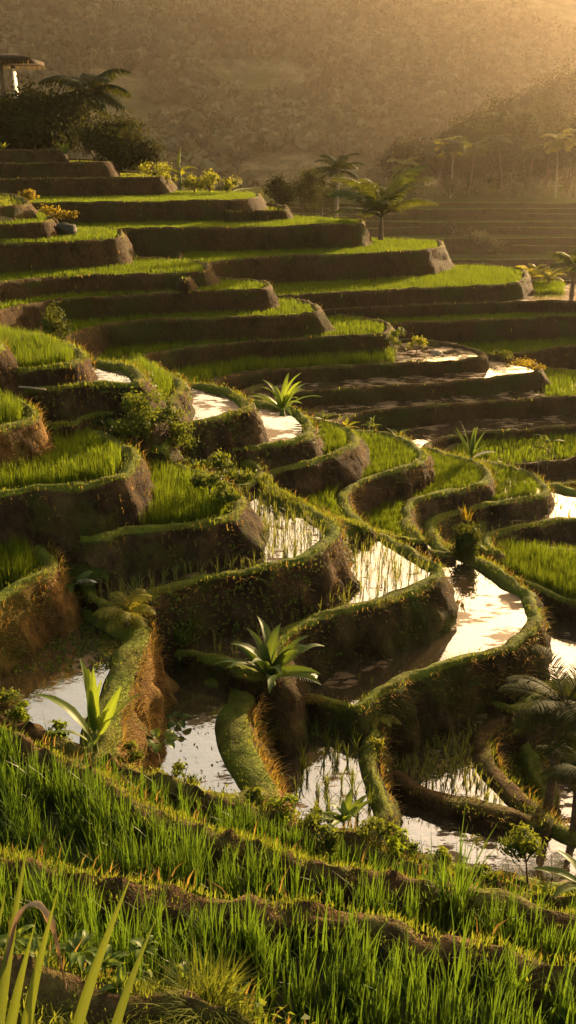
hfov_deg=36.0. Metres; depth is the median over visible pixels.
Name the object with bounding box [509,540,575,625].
rice terrace
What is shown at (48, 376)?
rice terrace
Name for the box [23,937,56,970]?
weed
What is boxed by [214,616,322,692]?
broad leaf plant
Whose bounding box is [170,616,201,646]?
bush
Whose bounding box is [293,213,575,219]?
rice terrace
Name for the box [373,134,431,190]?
broadleaf tree
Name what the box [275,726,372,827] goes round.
water
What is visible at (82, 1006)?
strap leaf plant
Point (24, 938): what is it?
weed
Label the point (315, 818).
bush
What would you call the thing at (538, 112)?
broadleaf tree
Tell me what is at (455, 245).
rice terrace
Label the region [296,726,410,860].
rice terrace
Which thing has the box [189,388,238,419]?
water
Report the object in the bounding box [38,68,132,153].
palm tree
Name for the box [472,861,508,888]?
bush
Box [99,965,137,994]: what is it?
weed
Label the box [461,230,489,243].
bush
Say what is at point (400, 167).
palm tree
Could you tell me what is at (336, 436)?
rice
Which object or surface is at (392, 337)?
bush
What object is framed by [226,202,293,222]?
rice terrace
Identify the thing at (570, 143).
palm tree
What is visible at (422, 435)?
water
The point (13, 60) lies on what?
hut
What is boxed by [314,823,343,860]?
bush
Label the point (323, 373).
rice terrace
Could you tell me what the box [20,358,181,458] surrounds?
rice terrace
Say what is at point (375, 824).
bush
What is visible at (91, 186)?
rice terrace
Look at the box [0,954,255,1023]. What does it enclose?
rice terrace
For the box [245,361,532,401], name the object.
water
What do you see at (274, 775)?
dry grass
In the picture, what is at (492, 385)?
rice terrace
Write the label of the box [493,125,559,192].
broadleaf tree
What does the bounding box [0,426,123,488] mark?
rice
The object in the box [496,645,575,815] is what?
palm tree
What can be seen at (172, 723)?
taro plant
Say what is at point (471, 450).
agave
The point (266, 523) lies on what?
rice seedlings
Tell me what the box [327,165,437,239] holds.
palm tree
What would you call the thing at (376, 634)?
rice terrace
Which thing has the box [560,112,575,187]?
broadleaf tree
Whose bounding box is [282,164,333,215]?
bush
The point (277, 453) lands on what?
rice terrace
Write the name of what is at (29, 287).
rice terrace
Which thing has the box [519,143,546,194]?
palm tree
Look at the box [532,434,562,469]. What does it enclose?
sapling
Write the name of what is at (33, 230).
rice terrace
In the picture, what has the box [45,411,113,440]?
rice terrace
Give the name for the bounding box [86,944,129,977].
weed
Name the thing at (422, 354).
water
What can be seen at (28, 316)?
rice terrace
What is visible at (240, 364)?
rice
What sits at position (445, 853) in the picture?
bush
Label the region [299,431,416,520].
rice
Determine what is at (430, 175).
broadleaf tree
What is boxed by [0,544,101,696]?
rice terrace
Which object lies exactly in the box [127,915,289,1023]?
grass mound
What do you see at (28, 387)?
bamboo pole
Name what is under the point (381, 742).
bush
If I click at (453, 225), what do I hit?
bush
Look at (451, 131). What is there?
broadleaf tree
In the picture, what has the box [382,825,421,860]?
bush
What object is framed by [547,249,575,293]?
palm tree
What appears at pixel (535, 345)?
rice
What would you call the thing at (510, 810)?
rice terrace
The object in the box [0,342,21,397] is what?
rice terrace
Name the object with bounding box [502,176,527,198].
bush
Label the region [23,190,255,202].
rice
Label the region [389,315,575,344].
rice terrace
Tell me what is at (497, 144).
palm tree
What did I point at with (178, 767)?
bush
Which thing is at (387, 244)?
rice
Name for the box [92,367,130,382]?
water
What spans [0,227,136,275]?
rice terrace
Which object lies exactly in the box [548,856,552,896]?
twig
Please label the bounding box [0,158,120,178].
rice terrace
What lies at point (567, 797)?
water
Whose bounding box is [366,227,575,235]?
rice terrace
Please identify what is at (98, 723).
banana plant
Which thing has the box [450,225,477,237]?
bush
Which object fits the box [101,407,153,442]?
bush
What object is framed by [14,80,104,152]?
broadleaf tree
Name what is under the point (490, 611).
water
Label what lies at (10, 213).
rice terrace
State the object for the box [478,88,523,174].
broadleaf tree
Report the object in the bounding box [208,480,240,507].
bush
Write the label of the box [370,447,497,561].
rice terrace
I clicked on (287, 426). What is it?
water
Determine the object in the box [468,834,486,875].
flower plant
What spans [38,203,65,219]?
bush
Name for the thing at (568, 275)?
rice terrace
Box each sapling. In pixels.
[495,821,547,887]
[527,435,553,475]
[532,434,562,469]
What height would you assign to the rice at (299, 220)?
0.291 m
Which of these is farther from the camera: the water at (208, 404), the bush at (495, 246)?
the bush at (495, 246)
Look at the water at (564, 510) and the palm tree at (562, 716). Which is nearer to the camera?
the palm tree at (562, 716)
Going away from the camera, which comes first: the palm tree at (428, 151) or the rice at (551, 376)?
the rice at (551, 376)
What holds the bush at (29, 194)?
on the rice terrace at (10, 213)
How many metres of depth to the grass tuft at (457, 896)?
8.02 m
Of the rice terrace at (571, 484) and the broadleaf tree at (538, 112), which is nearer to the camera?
the rice terrace at (571, 484)
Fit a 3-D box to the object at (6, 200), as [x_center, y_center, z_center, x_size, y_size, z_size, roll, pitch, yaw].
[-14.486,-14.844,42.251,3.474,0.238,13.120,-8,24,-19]
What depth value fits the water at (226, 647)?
17.88 m
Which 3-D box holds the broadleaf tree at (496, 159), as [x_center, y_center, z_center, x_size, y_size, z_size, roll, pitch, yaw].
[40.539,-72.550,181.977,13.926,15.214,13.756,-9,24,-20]
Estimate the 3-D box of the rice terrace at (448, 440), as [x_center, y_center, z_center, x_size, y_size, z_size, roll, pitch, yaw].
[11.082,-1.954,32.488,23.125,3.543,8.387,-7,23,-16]
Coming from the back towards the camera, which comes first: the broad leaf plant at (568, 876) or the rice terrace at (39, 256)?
the rice terrace at (39, 256)
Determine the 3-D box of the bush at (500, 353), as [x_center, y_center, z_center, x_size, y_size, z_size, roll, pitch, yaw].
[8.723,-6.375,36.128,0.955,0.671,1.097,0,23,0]
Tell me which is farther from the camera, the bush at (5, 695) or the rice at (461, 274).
the rice at (461, 274)
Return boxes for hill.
[2,0,575,190]
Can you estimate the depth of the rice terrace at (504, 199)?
164.21 m
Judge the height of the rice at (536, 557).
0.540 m
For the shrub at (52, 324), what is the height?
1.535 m
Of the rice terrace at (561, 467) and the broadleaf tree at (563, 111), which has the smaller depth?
the rice terrace at (561, 467)
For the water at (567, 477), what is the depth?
27.55 m
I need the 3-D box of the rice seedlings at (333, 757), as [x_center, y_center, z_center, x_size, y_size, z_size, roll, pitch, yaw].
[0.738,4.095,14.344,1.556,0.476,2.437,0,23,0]
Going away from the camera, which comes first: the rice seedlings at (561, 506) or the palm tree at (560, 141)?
the rice seedlings at (561, 506)
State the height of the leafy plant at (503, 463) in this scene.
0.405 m
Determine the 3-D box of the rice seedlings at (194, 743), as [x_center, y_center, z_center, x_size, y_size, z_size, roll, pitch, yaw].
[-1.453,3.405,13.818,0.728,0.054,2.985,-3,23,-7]
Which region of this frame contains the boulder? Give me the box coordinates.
[56,222,76,236]
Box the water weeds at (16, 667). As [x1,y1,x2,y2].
[13,621,118,671]
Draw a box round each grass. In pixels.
[0,148,575,1023]
[0,149,575,1023]
[0,172,149,178]
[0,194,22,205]
[5,991,179,1023]
[218,459,251,482]
[254,204,281,209]
[501,750,535,798]
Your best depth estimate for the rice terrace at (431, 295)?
40.28 m
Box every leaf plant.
[0,834,154,1023]
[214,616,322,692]
[320,789,370,829]
[532,850,575,896]
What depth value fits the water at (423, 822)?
14.37 m
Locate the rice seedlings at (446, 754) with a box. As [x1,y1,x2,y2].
[390,714,525,809]
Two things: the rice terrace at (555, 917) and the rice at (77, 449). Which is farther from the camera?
the rice at (77, 449)
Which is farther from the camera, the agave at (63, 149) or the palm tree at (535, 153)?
the palm tree at (535, 153)
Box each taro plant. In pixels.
[147,728,179,753]
[165,711,189,727]
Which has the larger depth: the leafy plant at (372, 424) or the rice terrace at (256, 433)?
the leafy plant at (372, 424)
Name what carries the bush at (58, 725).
on the rice terrace at (35, 731)
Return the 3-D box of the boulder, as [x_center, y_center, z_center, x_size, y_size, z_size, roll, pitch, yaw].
[-9.641,-12.253,38.670,0.944,0.723,0.911,0,23,0]
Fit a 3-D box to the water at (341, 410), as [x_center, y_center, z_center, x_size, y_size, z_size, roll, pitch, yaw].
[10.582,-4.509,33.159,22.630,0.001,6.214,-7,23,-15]
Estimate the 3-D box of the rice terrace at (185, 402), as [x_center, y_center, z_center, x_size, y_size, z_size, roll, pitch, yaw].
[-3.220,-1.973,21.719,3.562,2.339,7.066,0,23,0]
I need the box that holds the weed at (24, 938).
[0,924,42,953]
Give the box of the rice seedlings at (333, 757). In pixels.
[291,717,380,820]
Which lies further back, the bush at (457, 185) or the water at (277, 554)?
the bush at (457, 185)
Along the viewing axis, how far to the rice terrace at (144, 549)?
15.87 m
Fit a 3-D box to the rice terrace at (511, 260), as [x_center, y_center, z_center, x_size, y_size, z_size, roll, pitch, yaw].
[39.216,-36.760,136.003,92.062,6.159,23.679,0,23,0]
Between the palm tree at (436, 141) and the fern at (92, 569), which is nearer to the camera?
the fern at (92, 569)
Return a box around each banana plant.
[36,658,144,753]
[166,148,196,189]
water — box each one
[0,621,119,748]
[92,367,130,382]
[96,494,323,601]
[158,674,239,792]
[188,342,477,382]
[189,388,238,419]
[193,408,301,467]
[197,541,429,670]
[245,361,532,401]
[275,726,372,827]
[310,558,526,704]
[311,372,575,420]
[373,414,575,447]
[396,713,506,805]
[397,800,575,882]
[422,470,538,546]
[486,490,575,531]
[487,283,575,301]
[504,617,575,679]
[540,472,575,483]
[543,750,575,827]
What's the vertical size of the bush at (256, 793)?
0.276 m
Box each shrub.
[36,300,71,341]
[450,518,482,560]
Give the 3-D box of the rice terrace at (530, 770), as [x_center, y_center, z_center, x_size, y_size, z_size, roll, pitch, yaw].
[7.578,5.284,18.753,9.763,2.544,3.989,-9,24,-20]
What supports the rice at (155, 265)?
on the rice terrace at (29, 287)
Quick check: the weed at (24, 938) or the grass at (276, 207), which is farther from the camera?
the grass at (276, 207)
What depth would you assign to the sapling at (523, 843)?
9.24 m
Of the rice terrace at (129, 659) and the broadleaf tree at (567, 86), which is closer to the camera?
the rice terrace at (129, 659)
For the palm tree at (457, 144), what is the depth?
159.54 m
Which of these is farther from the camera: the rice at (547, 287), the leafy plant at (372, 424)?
the rice at (547, 287)
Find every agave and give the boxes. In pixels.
[0,142,9,148]
[56,142,69,153]
[248,373,320,416]
[456,425,492,458]
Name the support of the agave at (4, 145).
on the rice terrace at (29, 156)
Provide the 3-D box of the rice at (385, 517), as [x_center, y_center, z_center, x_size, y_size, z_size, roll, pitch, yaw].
[3.721,-0.580,23.604,2.423,0.291,6.465,9,24,20]
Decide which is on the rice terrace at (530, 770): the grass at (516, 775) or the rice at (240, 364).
the grass at (516, 775)
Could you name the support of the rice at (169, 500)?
on the rice terrace at (144, 549)
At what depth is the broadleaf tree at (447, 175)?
177.77 m
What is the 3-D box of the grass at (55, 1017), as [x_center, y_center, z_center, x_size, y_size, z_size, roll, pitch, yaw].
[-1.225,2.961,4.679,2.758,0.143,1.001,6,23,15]
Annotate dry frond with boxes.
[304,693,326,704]
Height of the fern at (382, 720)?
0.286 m
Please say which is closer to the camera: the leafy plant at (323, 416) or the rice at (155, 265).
the leafy plant at (323, 416)
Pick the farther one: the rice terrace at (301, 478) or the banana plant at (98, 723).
the rice terrace at (301, 478)
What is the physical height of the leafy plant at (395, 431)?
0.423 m
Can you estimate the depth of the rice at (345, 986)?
6.00 m
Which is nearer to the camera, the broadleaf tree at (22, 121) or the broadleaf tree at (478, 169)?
the broadleaf tree at (22, 121)
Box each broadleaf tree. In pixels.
[0,71,89,154]
[0,93,21,148]
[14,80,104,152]
[51,105,172,170]
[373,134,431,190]
[390,129,441,193]
[426,134,472,194]
[430,97,486,178]
[445,117,499,193]
[459,118,518,193]
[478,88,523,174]
[483,110,542,192]
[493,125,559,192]
[508,93,572,145]
[512,58,575,137]
[513,105,573,193]
[536,95,575,177]
[540,104,575,193]
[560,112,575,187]
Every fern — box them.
[62,563,99,592]
[75,565,115,580]
[93,588,155,632]
[371,713,400,727]
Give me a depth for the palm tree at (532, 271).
46.76 m
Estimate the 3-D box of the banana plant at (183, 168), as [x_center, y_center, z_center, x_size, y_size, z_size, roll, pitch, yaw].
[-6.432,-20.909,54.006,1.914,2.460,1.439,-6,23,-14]
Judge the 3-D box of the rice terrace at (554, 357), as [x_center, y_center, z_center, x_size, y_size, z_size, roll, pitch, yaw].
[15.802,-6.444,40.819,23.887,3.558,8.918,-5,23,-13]
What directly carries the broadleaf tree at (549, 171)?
on the rice terrace at (504, 199)
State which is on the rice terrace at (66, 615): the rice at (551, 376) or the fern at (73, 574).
the fern at (73, 574)
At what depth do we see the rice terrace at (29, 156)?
56.51 m
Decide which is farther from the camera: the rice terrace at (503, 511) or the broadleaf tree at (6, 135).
the broadleaf tree at (6, 135)
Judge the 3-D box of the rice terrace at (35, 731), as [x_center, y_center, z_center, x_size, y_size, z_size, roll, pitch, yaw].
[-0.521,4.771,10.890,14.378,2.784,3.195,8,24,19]
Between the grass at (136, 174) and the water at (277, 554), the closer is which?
the water at (277, 554)
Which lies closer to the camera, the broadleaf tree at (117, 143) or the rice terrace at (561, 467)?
the rice terrace at (561, 467)
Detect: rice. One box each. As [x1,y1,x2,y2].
[0,211,46,223]
[0,225,117,242]
[0,256,203,280]
[0,277,264,308]
[0,323,73,366]
[0,388,24,424]
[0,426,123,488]
[0,532,40,588]
[0,712,575,965]
[0,831,575,1023]
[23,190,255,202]
[43,297,313,337]
[61,214,358,228]
[80,743,575,914]
[98,314,383,362]
[115,355,173,417]
[138,454,228,524]
[169,347,397,382]
[181,237,437,278]
[270,264,521,294]
[283,416,346,461]
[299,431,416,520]
[361,448,481,535]
[373,310,575,322]
[449,534,575,598]
[452,335,575,353]
[452,431,575,463]
[483,463,539,500]
[532,280,565,293]
[538,367,575,396]
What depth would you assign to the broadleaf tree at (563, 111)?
200.32 m
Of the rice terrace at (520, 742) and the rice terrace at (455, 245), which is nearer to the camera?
the rice terrace at (520, 742)
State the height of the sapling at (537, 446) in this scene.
1.314 m
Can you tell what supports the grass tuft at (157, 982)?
on the rice terrace at (52, 977)
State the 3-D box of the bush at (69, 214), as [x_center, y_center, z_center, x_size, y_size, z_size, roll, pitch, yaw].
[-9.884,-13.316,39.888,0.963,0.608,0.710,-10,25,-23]
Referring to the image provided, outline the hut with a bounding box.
[0,54,44,99]
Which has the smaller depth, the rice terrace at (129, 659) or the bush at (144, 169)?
the rice terrace at (129, 659)
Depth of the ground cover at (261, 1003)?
16.16 m
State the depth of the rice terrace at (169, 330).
33.53 m
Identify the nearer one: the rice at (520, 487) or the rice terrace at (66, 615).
the rice terrace at (66, 615)
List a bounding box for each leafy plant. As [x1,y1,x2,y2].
[67,570,102,594]
[314,410,336,423]
[342,415,358,427]
[363,415,380,428]
[387,428,411,435]
[497,457,518,470]
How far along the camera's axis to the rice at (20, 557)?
14.45 m
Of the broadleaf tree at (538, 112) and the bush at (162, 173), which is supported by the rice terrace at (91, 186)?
the bush at (162, 173)
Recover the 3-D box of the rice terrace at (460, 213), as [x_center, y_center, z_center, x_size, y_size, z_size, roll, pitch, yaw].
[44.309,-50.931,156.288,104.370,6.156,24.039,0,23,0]
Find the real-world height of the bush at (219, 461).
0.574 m
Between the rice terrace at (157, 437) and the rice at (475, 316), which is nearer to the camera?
the rice terrace at (157, 437)
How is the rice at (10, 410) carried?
on the rice terrace at (20, 444)
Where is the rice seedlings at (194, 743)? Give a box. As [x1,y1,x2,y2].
[176,678,221,792]
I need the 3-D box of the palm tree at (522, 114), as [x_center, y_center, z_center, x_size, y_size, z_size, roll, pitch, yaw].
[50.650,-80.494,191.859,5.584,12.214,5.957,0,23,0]
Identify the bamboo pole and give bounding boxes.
[18,386,45,390]
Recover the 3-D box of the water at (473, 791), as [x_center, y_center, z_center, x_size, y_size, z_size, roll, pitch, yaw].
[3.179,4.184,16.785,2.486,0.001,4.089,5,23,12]
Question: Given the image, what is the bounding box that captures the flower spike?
[458,503,473,520]
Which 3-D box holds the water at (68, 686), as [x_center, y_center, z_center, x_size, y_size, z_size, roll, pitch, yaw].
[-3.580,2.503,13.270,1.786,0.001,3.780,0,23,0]
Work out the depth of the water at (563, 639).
19.54 m
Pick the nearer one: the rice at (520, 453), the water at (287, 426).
the water at (287, 426)
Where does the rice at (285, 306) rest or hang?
on the rice terrace at (169, 330)
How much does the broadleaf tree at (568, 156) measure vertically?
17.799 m
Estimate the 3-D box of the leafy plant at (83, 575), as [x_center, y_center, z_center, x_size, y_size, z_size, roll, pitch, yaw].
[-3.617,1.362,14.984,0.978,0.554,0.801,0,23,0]
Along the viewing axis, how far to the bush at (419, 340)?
35.26 m
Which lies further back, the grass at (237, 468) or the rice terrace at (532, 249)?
the rice terrace at (532, 249)
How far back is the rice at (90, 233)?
37.83 m
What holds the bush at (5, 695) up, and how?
on the rice terrace at (129, 659)
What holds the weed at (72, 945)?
on the rice terrace at (52, 977)
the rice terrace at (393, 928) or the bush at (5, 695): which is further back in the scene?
the bush at (5, 695)
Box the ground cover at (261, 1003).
[3,359,572,1023]
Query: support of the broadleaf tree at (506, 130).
on the rice terrace at (504, 199)
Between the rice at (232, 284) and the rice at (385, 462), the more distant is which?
the rice at (232, 284)
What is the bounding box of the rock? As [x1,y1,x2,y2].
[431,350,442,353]
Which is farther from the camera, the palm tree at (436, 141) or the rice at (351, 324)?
the palm tree at (436, 141)
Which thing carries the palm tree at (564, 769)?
on the rice terrace at (561, 833)
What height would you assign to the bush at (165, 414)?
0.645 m
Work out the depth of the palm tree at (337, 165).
52.09 m
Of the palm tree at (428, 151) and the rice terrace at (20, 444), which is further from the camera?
the palm tree at (428, 151)
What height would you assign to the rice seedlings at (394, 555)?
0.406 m
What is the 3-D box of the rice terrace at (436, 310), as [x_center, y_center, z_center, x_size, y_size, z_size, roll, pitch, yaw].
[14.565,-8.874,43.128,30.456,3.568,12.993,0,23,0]
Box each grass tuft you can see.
[95,951,199,1023]
[411,834,453,911]
[420,809,505,933]
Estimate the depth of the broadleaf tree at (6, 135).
60.54 m
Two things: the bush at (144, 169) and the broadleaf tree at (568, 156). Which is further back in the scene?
the broadleaf tree at (568, 156)
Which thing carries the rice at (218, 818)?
on the rice terrace at (35, 731)
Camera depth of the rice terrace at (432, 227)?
141.30 m
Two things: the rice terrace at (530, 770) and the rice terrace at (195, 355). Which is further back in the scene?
the rice terrace at (195, 355)
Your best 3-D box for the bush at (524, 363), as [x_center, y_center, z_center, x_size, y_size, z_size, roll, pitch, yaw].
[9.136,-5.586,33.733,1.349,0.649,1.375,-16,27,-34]
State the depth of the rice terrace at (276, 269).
42.52 m
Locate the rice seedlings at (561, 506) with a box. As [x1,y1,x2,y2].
[492,489,575,529]
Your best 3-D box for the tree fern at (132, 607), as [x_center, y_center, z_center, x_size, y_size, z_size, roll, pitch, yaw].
[-2.652,1.728,14.507,1.057,0.783,1.010,0,23,0]
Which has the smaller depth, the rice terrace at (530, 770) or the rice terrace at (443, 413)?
the rice terrace at (530, 770)
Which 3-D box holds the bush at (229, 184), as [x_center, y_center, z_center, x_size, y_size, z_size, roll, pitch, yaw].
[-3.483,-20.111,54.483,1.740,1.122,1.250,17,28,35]
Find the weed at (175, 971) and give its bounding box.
[159,961,202,988]
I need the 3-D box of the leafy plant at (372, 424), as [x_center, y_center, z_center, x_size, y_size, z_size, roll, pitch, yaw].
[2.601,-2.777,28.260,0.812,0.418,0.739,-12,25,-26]
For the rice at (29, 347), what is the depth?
19.73 m
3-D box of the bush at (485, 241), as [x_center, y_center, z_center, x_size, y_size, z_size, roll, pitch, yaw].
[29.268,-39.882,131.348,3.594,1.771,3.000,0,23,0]
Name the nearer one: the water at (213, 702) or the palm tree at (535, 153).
the water at (213, 702)
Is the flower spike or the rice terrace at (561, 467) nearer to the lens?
the flower spike
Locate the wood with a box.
[0,0,575,190]
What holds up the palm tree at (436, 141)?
on the rice terrace at (504, 199)
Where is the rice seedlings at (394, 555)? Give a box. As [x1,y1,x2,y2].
[197,531,429,668]
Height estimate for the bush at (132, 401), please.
0.674 m
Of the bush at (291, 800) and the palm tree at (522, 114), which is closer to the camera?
the bush at (291, 800)
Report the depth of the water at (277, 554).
17.13 m
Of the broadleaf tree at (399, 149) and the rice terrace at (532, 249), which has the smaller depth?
the rice terrace at (532, 249)
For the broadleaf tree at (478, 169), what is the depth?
178.28 m
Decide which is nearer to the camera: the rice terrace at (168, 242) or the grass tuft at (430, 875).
the grass tuft at (430, 875)
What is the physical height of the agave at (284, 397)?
1.088 m
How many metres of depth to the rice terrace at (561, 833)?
13.84 m
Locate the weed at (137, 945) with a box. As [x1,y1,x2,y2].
[128,935,157,961]
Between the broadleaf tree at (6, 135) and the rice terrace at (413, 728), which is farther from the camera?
the broadleaf tree at (6, 135)
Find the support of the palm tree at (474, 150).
on the rice terrace at (504, 199)
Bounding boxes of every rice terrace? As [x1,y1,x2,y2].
[0,148,69,162]
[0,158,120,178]
[0,170,177,197]
[0,193,38,223]
[0,210,58,242]
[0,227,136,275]
[0,256,220,303]
[0,276,278,332]
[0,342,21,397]
[0,394,56,477]
[0,427,155,594]
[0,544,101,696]
[0,715,575,913]
[0,727,575,965]
[0,857,575,1023]
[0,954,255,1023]
[7,332,97,403]
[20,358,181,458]
[31,190,266,224]
[36,295,335,357]
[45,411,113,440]
[63,609,179,772]
[68,462,265,591]
[78,479,361,737]
[90,314,401,372]
[106,360,194,454]
[113,215,371,258]
[147,383,268,471]
[173,532,458,760]
[174,238,454,294]
[183,400,327,489]
[204,678,296,823]
[206,338,489,391]
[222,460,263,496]
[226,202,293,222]
[233,185,575,207]
[240,356,553,412]
[255,416,372,498]
[275,263,536,308]
[288,207,575,219]
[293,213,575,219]
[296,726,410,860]
[303,368,575,430]
[306,534,552,763]
[322,280,575,319]
[324,430,434,542]
[362,219,575,234]
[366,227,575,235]
[370,234,575,253]
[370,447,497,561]
[370,816,575,895]
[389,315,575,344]
[393,712,553,842]
[423,424,575,449]
[423,460,554,562]
[442,441,575,476]
[449,254,575,268]
[475,483,575,572]
[476,342,575,369]
[486,679,575,761]
[495,741,560,823]
[508,245,575,254]
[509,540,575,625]
[525,269,575,280]
[558,481,575,489]
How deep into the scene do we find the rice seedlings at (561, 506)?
24.52 m
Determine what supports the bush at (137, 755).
on the rice terrace at (129, 659)
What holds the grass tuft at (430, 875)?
on the rice terrace at (555, 917)
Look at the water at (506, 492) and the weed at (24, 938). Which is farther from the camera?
the water at (506, 492)
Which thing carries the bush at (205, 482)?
on the rice terrace at (144, 549)
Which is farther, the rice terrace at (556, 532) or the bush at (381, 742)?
the rice terrace at (556, 532)
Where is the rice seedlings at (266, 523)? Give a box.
[99,484,329,596]
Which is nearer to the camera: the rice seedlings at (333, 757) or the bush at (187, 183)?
the rice seedlings at (333, 757)
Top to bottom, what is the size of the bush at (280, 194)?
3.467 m
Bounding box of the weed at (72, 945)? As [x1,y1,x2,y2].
[59,929,97,970]
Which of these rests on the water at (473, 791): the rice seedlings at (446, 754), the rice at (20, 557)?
the rice seedlings at (446, 754)
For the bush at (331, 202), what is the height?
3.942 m
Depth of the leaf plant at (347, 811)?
10.30 m
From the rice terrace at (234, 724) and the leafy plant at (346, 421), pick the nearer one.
the rice terrace at (234, 724)
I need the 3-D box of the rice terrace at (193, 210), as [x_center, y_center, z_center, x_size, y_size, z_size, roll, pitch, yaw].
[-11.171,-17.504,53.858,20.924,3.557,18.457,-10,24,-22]
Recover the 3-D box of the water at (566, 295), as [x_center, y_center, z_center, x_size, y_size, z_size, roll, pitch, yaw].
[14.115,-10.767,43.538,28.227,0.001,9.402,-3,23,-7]
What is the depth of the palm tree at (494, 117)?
186.87 m
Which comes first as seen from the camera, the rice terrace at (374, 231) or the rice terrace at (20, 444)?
the rice terrace at (20, 444)
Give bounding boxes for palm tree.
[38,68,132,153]
[310,153,365,216]
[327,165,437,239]
[387,157,418,197]
[405,147,441,195]
[433,136,466,196]
[439,137,471,198]
[464,140,490,195]
[482,110,511,172]
[482,133,512,194]
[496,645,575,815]
[511,109,536,162]
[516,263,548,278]
[517,118,544,138]
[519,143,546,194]
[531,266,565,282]
[534,732,575,831]
[540,133,575,198]
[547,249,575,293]
[563,128,575,197]
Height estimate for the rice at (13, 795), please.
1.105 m
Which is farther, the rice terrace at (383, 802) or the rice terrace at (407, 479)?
the rice terrace at (407, 479)
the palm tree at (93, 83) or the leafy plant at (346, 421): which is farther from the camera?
the palm tree at (93, 83)
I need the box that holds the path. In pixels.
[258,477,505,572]
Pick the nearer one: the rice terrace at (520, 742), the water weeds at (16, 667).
the water weeds at (16, 667)
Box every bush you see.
[0,687,24,703]
[3,700,30,721]
[15,189,38,201]
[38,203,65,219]
[45,718,69,737]
[58,209,77,222]
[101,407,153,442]
[114,383,169,418]
[121,740,147,766]
[132,402,189,429]
[137,160,164,176]
[154,162,177,183]
[163,418,204,448]
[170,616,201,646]
[171,759,205,784]
[178,172,206,192]
[180,448,233,473]
[186,470,229,494]
[199,168,222,191]
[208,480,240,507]
[216,467,256,487]
[218,175,242,192]
[242,784,267,805]
[259,171,301,205]
[262,793,302,828]
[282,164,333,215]
[296,801,333,829]
[299,174,344,215]
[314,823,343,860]
[355,809,400,845]
[365,733,385,755]
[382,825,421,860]
[384,327,405,347]
[404,333,427,352]
[425,845,454,872]
[441,176,465,197]
[443,220,461,232]
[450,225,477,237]
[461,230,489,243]
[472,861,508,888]
[473,237,495,249]
[486,239,506,254]
[491,349,514,359]
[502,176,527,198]
[507,355,545,371]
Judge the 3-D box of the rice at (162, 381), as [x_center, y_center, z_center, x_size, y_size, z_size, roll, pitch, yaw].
[-3.525,-3.076,21.236,1.621,0.518,5.288,0,23,0]
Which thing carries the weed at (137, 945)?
on the rice terrace at (52, 977)
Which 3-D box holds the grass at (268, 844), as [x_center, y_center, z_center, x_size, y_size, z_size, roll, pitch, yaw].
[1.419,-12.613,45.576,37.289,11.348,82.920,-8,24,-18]
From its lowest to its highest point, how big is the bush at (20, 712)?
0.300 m
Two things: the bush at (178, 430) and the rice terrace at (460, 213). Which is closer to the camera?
the bush at (178, 430)
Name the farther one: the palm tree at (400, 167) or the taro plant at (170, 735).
the palm tree at (400, 167)
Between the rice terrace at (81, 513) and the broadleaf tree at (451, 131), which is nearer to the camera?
the rice terrace at (81, 513)
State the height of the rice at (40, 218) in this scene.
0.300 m
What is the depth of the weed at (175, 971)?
5.25 m

